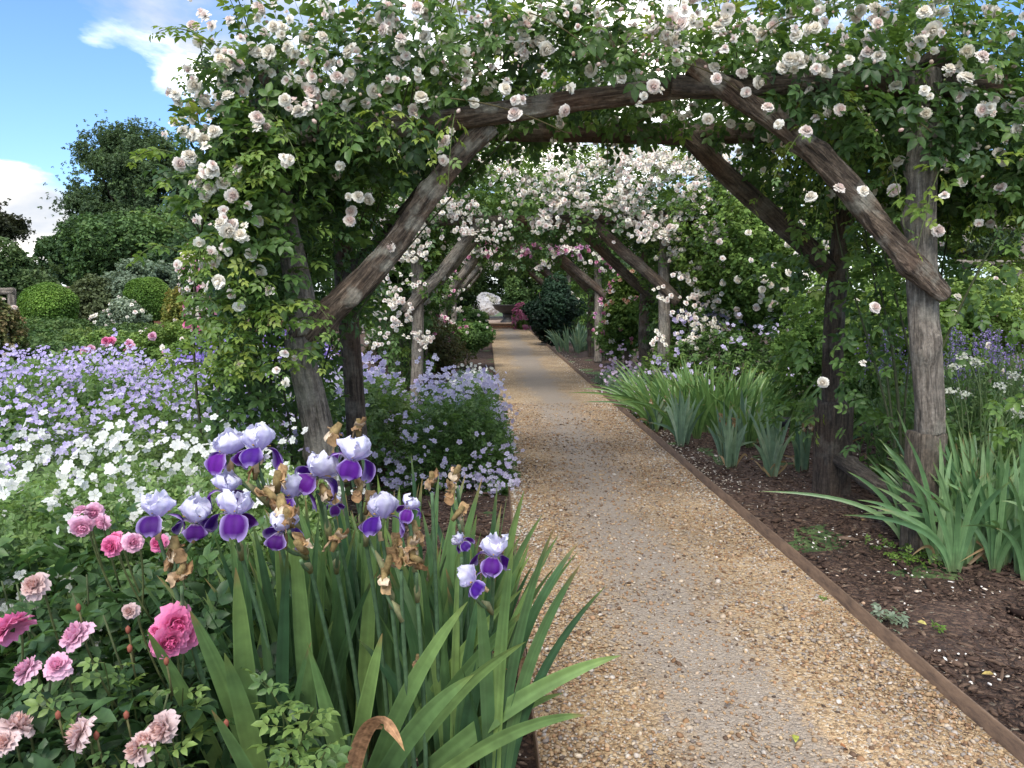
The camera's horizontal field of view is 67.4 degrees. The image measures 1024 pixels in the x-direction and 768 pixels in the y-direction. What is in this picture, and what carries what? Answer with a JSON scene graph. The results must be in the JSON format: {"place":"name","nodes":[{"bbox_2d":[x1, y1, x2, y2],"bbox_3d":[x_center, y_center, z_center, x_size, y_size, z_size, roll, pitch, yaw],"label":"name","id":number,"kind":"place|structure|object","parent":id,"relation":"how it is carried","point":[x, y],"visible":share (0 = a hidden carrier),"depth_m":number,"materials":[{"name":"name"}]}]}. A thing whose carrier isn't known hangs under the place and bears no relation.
{"place":"outdoors","nodes":[
{"label":"outdoors","id":0,"kind":"place"},
{"bbox_2d":[488,316,503,322],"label":"paving","id":1,"kind":"structure","parent":0,"point":[495,319],"depth_m":31.16,"materials":[{"name":"stone"}]},
{"bbox_2d":[468,271,502,297],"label":"hedge","id":2,"kind":"object","parent":1,"relation":"on","point":[478,290],"visible":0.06,"depth_m":32.08,"materials":[{"name":"plant"}]},
{"bbox_2d":[473,292,500,319],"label":"white shrub","id":3,"kind":"object","parent":1,"relation":"on","point":[485,299],"visible":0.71,"depth_m":30.53,"materials":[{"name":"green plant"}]},
{"bbox_2d":[492,304,516,322],"bbox_3d":[-0.124,-2.562,27.904,1.240,0.660,1.240,0,7,-2],"label":"garden bowl","id":4,"kind":"object","parent":1,"relation":"on","point":[505,311],"visible":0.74,"depth_m":27.59,"materials":[{"name":"stone"}]},
{"bbox_2d":[488,270,540,300],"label":"hedge","id":5,"kind":"object","parent":1,"relation":"on","point":[531,285],"visible":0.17,"depth_m":31.88,"materials":[{"name":"plant"}]},
{"bbox_2d":[500,274,529,304],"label":"green shrub","id":6,"kind":"object","parent":1,"relation":"on","point":[515,292],"visible":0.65,"depth_m":28.08,"materials":[{"name":"plant"}]},
{"bbox_2d":[0,0,1023,292],"label":"sky","id":7,"kind":"structure","parent":0,"point":[64,63],"materials":[{"name":"blue"}]},
{"bbox_2d":[228,295,1023,667],"bbox_3d":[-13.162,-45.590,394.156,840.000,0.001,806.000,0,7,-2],"label":"ground","id":8,"kind":"structure","parent":0,"point":[836,547],"depth_m":3.96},
{"bbox_2d":[0,198,35,244],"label":"tree","id":9,"kind":"object","parent":8,"relation":"on","point":[12,227],"visible":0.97,"depth_m":28.78,"materials":[{"name":"plant"}]},
{"bbox_2d":[252,212,332,321],"bbox_3d":[-8.870,-5.248,31.060,9.668,5.634,8.777,0,7,-2],"label":"backdrop tree","id":10,"kind":"object","parent":8,"relation":"on","point":[318,281],"visible":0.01,"depth_m":29.23,"materials":[{"name":"plant"}]},
{"bbox_2d":[435,169,554,316],"bbox_3d":[-0.416,-6.195,32.411,11.711,7.206,11.843,2,7,16],"label":"backdrop tree","id":11,"kind":"object","parent":8,"relation":"on","point":[490,278],"depth_m":30.69,"materials":[{"name":"plant"}]},
{"bbox_2d":[12,325,1023,767],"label":"soil bed","id":12,"kind":"object","parent":8,"relation":"on","point":[952,617],"visible":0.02,"depth_m":3.56,"materials":[{"name":"soil"}]},
{"bbox_2d":[0,288,16,347],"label":"rustic post","id":13,"kind":"object","parent":12,"relation":"on","point":[10,293],"visible":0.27,"depth_m":8.33,"materials":[{"name":"wood"}]},
{"bbox_2d":[0,296,29,368],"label":"rose bush","id":14,"kind":"object","parent":12,"relation":"on","point":[7,319],"visible":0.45,"depth_m":8.12,"materials":[{"name":"green plant"}]},
{"bbox_2d":[0,236,64,302],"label":"tree","id":15,"kind":"object","parent":12,"relation":"on","point":[20,270],"visible":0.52,"depth_m":16.15,"materials":[{"name":"plant"}]},
{"bbox_2d":[16,281,80,328],"bbox_3d":[-7.632,-0.974,12.722,0.902,1.441,0.848,4,8,30],"label":"topiary ball","id":16,"kind":"object","parent":12,"relation":"on","point":[50,300],"visible":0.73,"depth_m":12.43,"materials":[{"name":"plant"}]},
{"bbox_2d":[32,233,71,285],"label":"hedge tree","id":17,"kind":"object","parent":12,"relation":"on","point":[46,247],"visible":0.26,"depth_m":24.46,"materials":[{"name":"plant"}]},
{"bbox_2d":[18,316,96,351],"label":"peony plant","id":18,"kind":"object","parent":12,"relation":"on","point":[35,326],"visible":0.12,"depth_m":11.21,"materials":[{"name":"plant"}]},
{"bbox_2d":[16,339,124,376],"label":"peony plant","id":19,"kind":"object","parent":12,"relation":"on","point":[58,346],"visible":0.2,"depth_m":8.99,"materials":[{"name":"plant"}]},
{"bbox_2d":[68,273,116,327],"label":"bronze shrub","id":20,"kind":"object","parent":12,"relation":"on","point":[91,302],"visible":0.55,"depth_m":15.74,"materials":[{"name":"plant"}]},
{"bbox_2d":[0,328,188,456],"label":"cranesbill plant","id":21,"kind":"object","parent":12,"relation":"on","point":[10,364],"visible":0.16,"depth_m":6.55,"materials":[{"name":"purple plant"}]},
{"bbox_2d":[27,321,172,348],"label":"hedge","id":22,"kind":"object","parent":12,"relation":"on","point":[122,326],"visible":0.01,"depth_m":10.27,"materials":[{"name":"plant"}]},
{"bbox_2d":[0,409,223,758],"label":"cranesbill plant","id":23,"kind":"object","parent":12,"relation":"on","point":[32,497],"visible":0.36,"depth_m":2.36,"materials":[{"name":"green plant"}]},
{"bbox_2d":[88,295,151,328],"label":"rose bush","id":24,"kind":"object","parent":12,"relation":"on","point":[120,310],"visible":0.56,"depth_m":12.05,"materials":[{"name":"white plant"}]},
{"bbox_2d":[37,110,217,233],"bbox_3d":[-12.762,-5.673,27.017,6.829,7.415,5.795,2,7,16],"label":"broadleaf tree","id":25,"kind":"object","parent":12,"relation":"on","point":[121,185],"visible":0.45,"depth_m":25.62,"materials":[{"name":"plant"}]},
{"bbox_2d":[53,205,203,285],"bbox_3d":[-11.516,-3.489,23.216,4.691,3.952,3.748,2,7,17],"label":"hedge tree","id":26,"kind":"object","parent":12,"relation":"on","point":[89,246],"visible":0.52,"depth_m":22.21,"materials":[{"name":"plant"}]},
{"bbox_2d":[62,322,200,360],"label":"rose bush","id":27,"kind":"object","parent":12,"relation":"on","point":[122,336],"visible":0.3,"depth_m":9.42,"materials":[{"name":"green plant"}]},
{"bbox_2d":[86,258,187,298],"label":"silver shrub","id":28,"kind":"object","parent":12,"relation":"on","point":[119,278],"visible":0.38,"depth_m":16.20,"materials":[{"name":"plant"}]},
{"bbox_2d":[122,276,170,323],"bbox_3d":[-6.702,-1.213,14.243,0.903,1.556,0.814,0,7,-2],"label":"topiary ball","id":29,"kind":"object","parent":12,"relation":"on","point":[147,294],"visible":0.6,"depth_m":13.96,"materials":[{"name":"plant"}]},
{"bbox_2d":[20,286,286,338],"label":"brick wall","id":30,"kind":"structure","parent":12,"relation":"on","point":[158,322],"depth_m":20.65,"materials":[{"name":"brick"}]},
{"bbox_2d":[0,344,334,515],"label":"cranesbill plant","id":31,"kind":"object","parent":12,"relation":"on","point":[92,401],"visible":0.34,"depth_m":4.69,"materials":[{"name":"purple plant"}]},
{"bbox_2d":[0,385,350,540],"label":"cranesbill plant","id":32,"kind":"object","parent":12,"relation":"on","point":[66,446],"visible":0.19,"depth_m":3.38,"materials":[{"name":"white plant"}]},
{"bbox_2d":[159,286,195,339],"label":"autumn shrub","id":33,"kind":"object","parent":12,"relation":"on","point":[172,308],"visible":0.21,"depth_m":10.61,"materials":[{"name":"plant"}]},
{"bbox_2d":[0,500,355,767],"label":"rose bush","id":34,"kind":"object","parent":12,"relation":"on","point":[91,712],"visible":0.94,"depth_m":1.62,"materials":[{"name":"green plant"}]},
{"bbox_2d":[142,220,214,265],"bbox_3d":[-8.225,-2.928,21.449,5.079,3.257,3.508,-2,7,-20],"label":"hedge tree","id":35,"kind":"object","parent":12,"relation":"on","point":[164,256],"visible":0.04,"depth_m":20.12,"materials":[{"name":"plant"}]},
{"bbox_2d":[100,319,257,378],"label":"rose bush","id":36,"kind":"object","parent":12,"relation":"on","point":[165,336],"visible":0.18,"depth_m":8.90,"materials":[{"name":"green plant"}]},
{"bbox_2d":[45,414,365,656],"bbox_3d":[-1.104,0.535,2.812,1.082,0.857,0.990,0,7,-2],"label":"cranesbill plant","id":37,"kind":"object","parent":12,"relation":"on","point":[203,482],"visible":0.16,"depth_m":2.68,"materials":[{"name":"green plant"}]},
{"bbox_2d":[175,223,256,331],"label":"rose bush","id":38,"kind":"object","parent":12,"relation":"on","point":[188,287],"visible":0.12,"depth_m":10.00,"materials":[{"name":"green plant"}]},
{"bbox_2d":[175,329,339,382],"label":"cranesbill plant","id":39,"kind":"object","parent":12,"relation":"on","point":[202,357],"visible":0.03,"depth_m":7.54,"materials":[{"name":"purple plant"}]},
{"bbox_2d":[274,348,427,485],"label":"cranesbill plant","id":40,"kind":"object","parent":12,"relation":"on","point":[391,397],"visible":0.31,"depth_m":5.51,"materials":[{"name":"green plant"}]},
{"bbox_2d":[136,417,620,767],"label":"iris plant","id":41,"kind":"object","parent":12,"relation":"on","point":[399,657],"visible":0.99,"depth_m":1.76,"materials":[{"name":"green plant"}]},
{"bbox_2d":[318,179,446,374],"bbox_3d":[-1.605,-1.361,9.647,1.676,2.932,1.723,0,7,-2],"label":"rose bush","id":42,"kind":"object","parent":12,"relation":"on","point":[430,259],"visible":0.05,"depth_m":9.37,"materials":[{"name":"green plant"}]},
{"bbox_2d":[362,274,453,348],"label":"rose bush","id":43,"kind":"object","parent":12,"relation":"on","point":[442,305],"visible":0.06,"depth_m":12.08,"materials":[{"name":"green plant"}]},
{"bbox_2d":[362,317,477,381],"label":"rose bush","id":44,"kind":"object","parent":12,"relation":"on","point":[444,346],"visible":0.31,"depth_m":10.31,"materials":[{"name":"green plant"}]},
{"bbox_2d":[126,0,740,479],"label":"climbing rose","id":45,"kind":"object","parent":12,"relation":"on","point":[342,178],"visible":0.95,"depth_m":3.19,"materials":[{"name":"green plant"}]},
{"bbox_2d":[372,353,524,497],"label":"cranesbill plant","id":46,"kind":"object","parent":12,"relation":"on","point":[453,421],"visible":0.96,"depth_m":5.07,"materials":[{"name":"green plant"}]},
{"bbox_2d":[354,142,554,399],"bbox_3d":[-0.708,-1.389,9.304,2.379,3.067,2.457,0,7,-2],"label":"climbing rose","id":47,"kind":"object","parent":12,"relation":"on","point":[522,189],"visible":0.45,"depth_m":8.43,"materials":[{"name":"white plant"}]},
{"bbox_2d":[449,289,479,319],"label":"evergreen shrub","id":48,"kind":"object","parent":12,"relation":"on","point":[469,301],"visible":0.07,"depth_m":19.87,"materials":[{"name":"plant"}]},
{"bbox_2d":[439,321,496,355],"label":"leafy bush","id":49,"kind":"object","parent":12,"relation":"on","point":[476,336],"visible":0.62,"depth_m":12.39,"materials":[{"name":"green plant"}]},
{"bbox_2d":[446,362,499,398],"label":"edging plant","id":50,"kind":"object","parent":12,"relation":"on","point":[473,371],"visible":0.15,"depth_m":9.42,"materials":[{"name":"purple plant"}]},
{"bbox_2d":[455,304,493,329],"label":"leafy bush","id":51,"kind":"object","parent":12,"relation":"on","point":[474,315],"visible":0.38,"depth_m":16.28,"materials":[{"name":"green plant"}]},
{"bbox_2d":[448,242,512,319],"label":"climbing rose","id":52,"kind":"object","parent":12,"relation":"on","point":[496,266],"visible":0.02,"depth_m":18.77,"materials":[{"name":"white plant"}]},
{"bbox_2d":[433,190,529,326],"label":"climbing rose","id":53,"kind":"object","parent":12,"relation":"on","point":[486,255],"visible":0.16,"depth_m":13.52,"materials":[{"name":"white plant"}]},
{"bbox_2d":[466,266,513,299],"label":"climbing rose","id":54,"kind":"object","parent":12,"relation":"on","point":[500,273],"visible":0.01,"depth_m":23.62,"materials":[{"name":"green plant"}]},
{"bbox_2d":[489,322,513,328],"bbox_3d":[-0.113,-2.024,26.724,2.350,0.210,0.570,0,7,-2],"label":"brick step","id":55,"kind":"object","parent":12,"relation":"on","point":[505,325],"visible":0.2,"depth_m":26.47,"materials":[{"name":"brick"}]},
{"bbox_2d":[466,266,552,289],"bbox_3d":[-0.171,-2.676,23.760,3.544,2.206,1.604,0,7,-2],"label":"rose pergola","id":56,"kind":"object","parent":12,"relation":"on","point":[536,278],"visible":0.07,"depth_m":23.13,"materials":[{"name":"wood"}]},
{"bbox_2d":[451,257,575,343],"bbox_3d":[-0.028,-2.168,19.492,3.544,2.207,1.804,0,7,-2],"label":"rose pergola","id":57,"kind":"object","parent":12,"relation":"on","point":[472,275],"visible":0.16,"depth_m":18.77,"materials":[{"name":"wood"}]},
{"bbox_2d":[492,347,540,767],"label":"steel edging","id":58,"kind":"object","parent":12,"relation":"on","point":[537,758],"visible":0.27,"depth_m":2.20,"materials":[{"name":"metal"}]},
{"bbox_2d":[511,302,531,329],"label":"rose bush","id":59,"kind":"object","parent":12,"relation":"on","point":[519,318],"visible":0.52,"depth_m":25.78,"materials":[{"name":"pink plant"}]},
{"bbox_2d":[439,239,608,362],"bbox_3d":[0.144,-1.556,14.331,3.544,2.210,1.804,0,7,-2],"label":"rose pergola","id":60,"kind":"object","parent":12,"relation":"on","point":[582,279],"visible":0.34,"depth_m":13.68,"materials":[{"name":"wood"}]},
{"bbox_2d":[504,265,553,287],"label":"climbing rose","id":61,"kind":"object","parent":12,"relation":"on","point":[525,272],"visible":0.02,"depth_m":23.32,"materials":[{"name":"pink plant"}]},
{"bbox_2d":[383,206,696,401],"bbox_3d":[0.313,-0.953,9.270,3.544,2.206,1.804,0,7,-2],"label":"rose pergola","id":62,"kind":"object","parent":12,"relation":"on","point":[459,253],"visible":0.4,"depth_m":8.60,"materials":[{"name":"wood"}]},
{"bbox_2d":[508,236,588,337],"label":"climbing rose","id":63,"kind":"object","parent":12,"relation":"on","point":[574,287],"visible":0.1,"depth_m":19.02,"materials":[{"name":"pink plant"}]},
{"bbox_2d":[521,271,587,345],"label":"evergreen shrub","id":64,"kind":"object","parent":12,"relation":"on","point":[552,306],"visible":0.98,"depth_m":17.69,"materials":[{"name":"plant"}]},
{"bbox_2d":[544,322,587,352],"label":"iris plant","id":65,"kind":"object","parent":12,"relation":"on","point":[578,341],"visible":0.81,"depth_m":16.36,"materials":[{"name":"plant"}]},
{"bbox_2d":[513,197,636,360],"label":"climbing rose","id":66,"kind":"object","parent":12,"relation":"on","point":[585,260],"visible":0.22,"depth_m":13.67,"materials":[{"name":"white plant"}]},
{"bbox_2d":[530,267,638,323],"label":"hedge","id":67,"kind":"object","parent":12,"relation":"on","point":[602,282],"visible":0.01,"depth_m":25.44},
{"bbox_2d":[591,315,638,361],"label":"leafy bush","id":68,"kind":"object","parent":12,"relation":"on","point":[619,354],"visible":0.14,"depth_m":12.97,"materials":[{"name":"green plant"}]},
{"bbox_2d":[599,269,652,370],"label":"rose bush","id":69,"kind":"object","parent":12,"relation":"on","point":[619,295],"visible":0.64,"depth_m":11.35,"materials":[{"name":"green plant"}]},
{"bbox_2d":[233,46,1023,561],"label":"rose pergola","id":70,"kind":"object","parent":12,"relation":"on","point":[927,292],"visible":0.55,"depth_m":3.45,"materials":[{"name":"brown wood"}]},
{"bbox_2d":[590,340,673,401],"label":"edging plant","id":71,"kind":"object","parent":12,"relation":"on","point":[608,379],"visible":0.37,"depth_m":9.88,"materials":[{"name":"green plant"}]},
{"bbox_2d":[529,142,741,375],"bbox_3d":[1.370,-1.407,9.367,2.564,3.088,2.408,0,7,-2],"label":"climbing rose","id":72,"kind":"object","parent":12,"relation":"on","point":[614,196],"visible":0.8,"depth_m":8.38,"materials":[{"name":"white plant"}]},
{"bbox_2d":[637,390,667,430],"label":"iris plant","id":73,"kind":"object","parent":12,"relation":"on","point":[658,417],"visible":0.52,"depth_m":6.97,"materials":[{"name":"green plant"}]},
{"bbox_2d":[650,389,706,446],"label":"iris plant","id":74,"kind":"object","parent":12,"relation":"on","point":[682,417],"visible":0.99,"depth_m":6.28,"materials":[{"name":"plant"}]},
{"bbox_2d":[635,228,722,347],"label":"rose bush","id":75,"kind":"object","parent":12,"relation":"on","point":[707,308],"visible":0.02,"depth_m":10.86,"materials":[{"name":"green plant"}]},
{"bbox_2d":[706,405,757,468],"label":"iris plant","id":76,"kind":"object","parent":12,"relation":"on","point":[728,445],"visible":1,"depth_m":5.52,"materials":[{"name":"green plant"}]},
{"bbox_2d":[572,354,894,447],"bbox_3d":[2.121,0.059,7.231,3.145,0.685,2.658,3,7,22],"label":"iris plant","id":77,"kind":"object","parent":12,"relation":"on","point":[728,395],"visible":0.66,"depth_m":6.88,"materials":[{"name":"plant"}]},
{"bbox_2d":[663,165,829,378],"bbox_3d":[2.546,-1.119,8.642,1.819,2.688,1.863,0,7,-2],"label":"rose bush","id":78,"kind":"object","parent":12,"relation":"on","point":[736,291],"visible":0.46,"depth_m":8.16,"materials":[{"name":"green plant"}]},
{"bbox_2d":[725,388,780,443],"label":"iris plant","id":79,"kind":"object","parent":12,"relation":"on","point":[740,421],"visible":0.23,"depth_m":6.33,"materials":[{"name":"plant"}]},
{"bbox_2d":[635,302,901,402],"bbox_3d":[2.959,-0.323,8.764,2.950,1.259,2.112,0,7,-2],"label":"cranesbill plant","id":80,"kind":"object","parent":12,"relation":"on","point":[725,344],"visible":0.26,"depth_m":8.40,"materials":[{"name":"green plant"}]},
{"bbox_2d":[748,402,793,476],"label":"iris plant","id":81,"kind":"object","parent":12,"relation":"on","point":[771,450],"visible":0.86,"depth_m":5.18,"materials":[{"name":"green plant"}]},
{"bbox_2d":[528,328,1023,764],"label":"steel edging","id":82,"kind":"object","parent":12,"relation":"on","point":[1007,739],"visible":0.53,"depth_m":2.86,"materials":[{"name":"metal"}]},
{"bbox_2d":[775,417,789,427],"bbox_3d":[2.163,0.396,6.159,0.120,0.260,0.019,0,7,-2],"label":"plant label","id":83,"kind":"object","parent":12,"relation":"on","point":[785,422],"visible":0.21,"depth_m":6.14,"materials":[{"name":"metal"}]},
{"bbox_2d":[783,419,812,472],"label":"iris plant","id":84,"kind":"object","parent":12,"relation":"on","point":[800,457],"visible":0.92,"depth_m":5.36,"materials":[{"name":"green plant"}]},
{"bbox_2d":[604,0,1023,486],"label":"climbing rose","id":85,"kind":"object","parent":12,"relation":"on","point":[980,187],"visible":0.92,"depth_m":3.50,"materials":[{"name":"green plant"}]},
{"bbox_2d":[767,245,969,420],"bbox_3d":[3.066,-0.442,6.632,1.666,1.657,1.319,0,7,-2],"label":"rose bush","id":86,"kind":"object","parent":12,"relation":"on","point":[805,327],"visible":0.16,"depth_m":6.49,"materials":[{"name":"green plant"}]},
{"bbox_2d":[865,464,891,478],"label":"seedling","id":87,"kind":"object","parent":12,"relation":"on","point":[876,472],"visible":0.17,"depth_m":5.10,"materials":[{"name":"green plant"}]},
{"bbox_2d":[870,602,909,632],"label":"seedling","id":88,"kind":"object","parent":12,"relation":"on","point":[892,615],"visible":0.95,"depth_m":2.88,"materials":[{"name":"green plant"}]},
{"bbox_2d":[762,411,1023,580],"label":"iris plant","id":89,"kind":"object","parent":12,"relation":"on","point":[975,517],"visible":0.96,"depth_m":3.48,"materials":[{"name":"plant"}]},
{"bbox_2d":[864,534,943,568],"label":"seedling","id":90,"kind":"object","parent":12,"relation":"on","point":[906,556],"visible":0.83,"depth_m":3.58,"materials":[{"name":"green plant"}]},
{"bbox_2d":[852,359,1023,484],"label":"phlox plant","id":91,"kind":"object","parent":12,"relation":"on","point":[973,411],"visible":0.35,"depth_m":4.57,"materials":[{"name":"green plant"}]},
{"bbox_2d":[853,320,1023,454],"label":"salvia plant","id":92,"kind":"object","parent":12,"relation":"on","point":[993,357],"visible":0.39,"depth_m":5.73,"materials":[{"name":"green plant"}]},
{"bbox_2d":[931,621,946,632],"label":"seedling","id":93,"kind":"object","parent":12,"relation":"on","point":[941,628],"visible":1,"depth_m":2.81,"materials":[{"name":"green plant"}]},
{"bbox_2d":[938,230,1017,377],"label":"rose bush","id":94,"kind":"object","parent":12,"relation":"on","point":[971,250],"visible":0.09,"depth_m":10.29,"materials":[{"name":"green plant"}]},
{"bbox_2d":[939,262,1023,401],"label":"rose bush","id":95,"kind":"object","parent":12,"relation":"on","point":[1016,297],"visible":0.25,"depth_m":7.43,"materials":[{"name":"green plant"}]},
{"bbox_2d":[945,352,1023,477],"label":"valerian plant","id":96,"kind":"object","parent":12,"relation":"on","point":[977,362],"visible":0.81,"depth_m":3.61,"materials":[{"name":"green plant"}]},
{"bbox_2d":[946,347,1023,398],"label":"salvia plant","id":97,"kind":"object","parent":12,"relation":"on","point":[1002,367],"depth_m":9.15,"materials":[{"name":"green plant"}]},
{"bbox_2d":[957,225,1023,395],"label":"rail fence","id":98,"kind":"object","parent":12,"relation":"on","point":[993,263],"visible":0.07,"depth_m":9.02,"materials":[{"name":"wood"}]},
{"bbox_2d":[659,160,824,235],"bbox_3d":[9.126,-5.747,30.541,9.017,6.739,7.962,0,7,-2],"label":"backdrop tree","id":99,"kind":"object","parent":8,"relation":"on","point":[717,198],"depth_m":28.65,"materials":[{"name":"plant"}]},
{"bbox_2d":[804,143,898,290],"bbox_3d":[13.203,-5.500,27.055,6.894,7.060,7.532,-5,9,-38],"label":"backdrop tree","id":100,"kind":"object","parent":8,"relation":"on","point":[827,235],"visible":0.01,"depth_m":26.98,"materials":[{"name":"plant"}]},
{"bbox_2d":[938,251,1010,297],"bbox_3d":[15.646,-4.370,24.173,5.346,5.495,5.139,0,7,-2],"label":"backdrop tree","id":101,"kind":"object","parent":8,"relation":"on","point":[940,253],"visible":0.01,"depth_m":23.64,"materials":[{"name":"plant"}]},
{"bbox_2d":[492,329,1023,767],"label":"gravel path","id":102,"kind":"structure","parent":0,"point":[534,374],"depth_m":2.78,"materials":[{"name":"gravel"}]},
{"bbox_2d":[496,334,759,545],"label":"fallen petals","id":103,"kind":"object","parent":102,"relation":"on","point":[520,489],"visible":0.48,"depth_m":5.25,"materials":[{"name":"plant"}]},
{"bbox_2d":[597,519,992,748],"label":"fallen leaves","id":104,"kind":"object","parent":102,"relation":"on","point":[795,737],"visible":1,"depth_m":2.30,"materials":[{"name":"yellow leaf"}]},
{"bbox_2d":[979,237,1015,367],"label":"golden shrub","id":105,"kind":"object","parent":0,"point":[1003,254],"visible":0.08,"depth_m":11.92,"materials":[{"name":"plant"}]}
]}

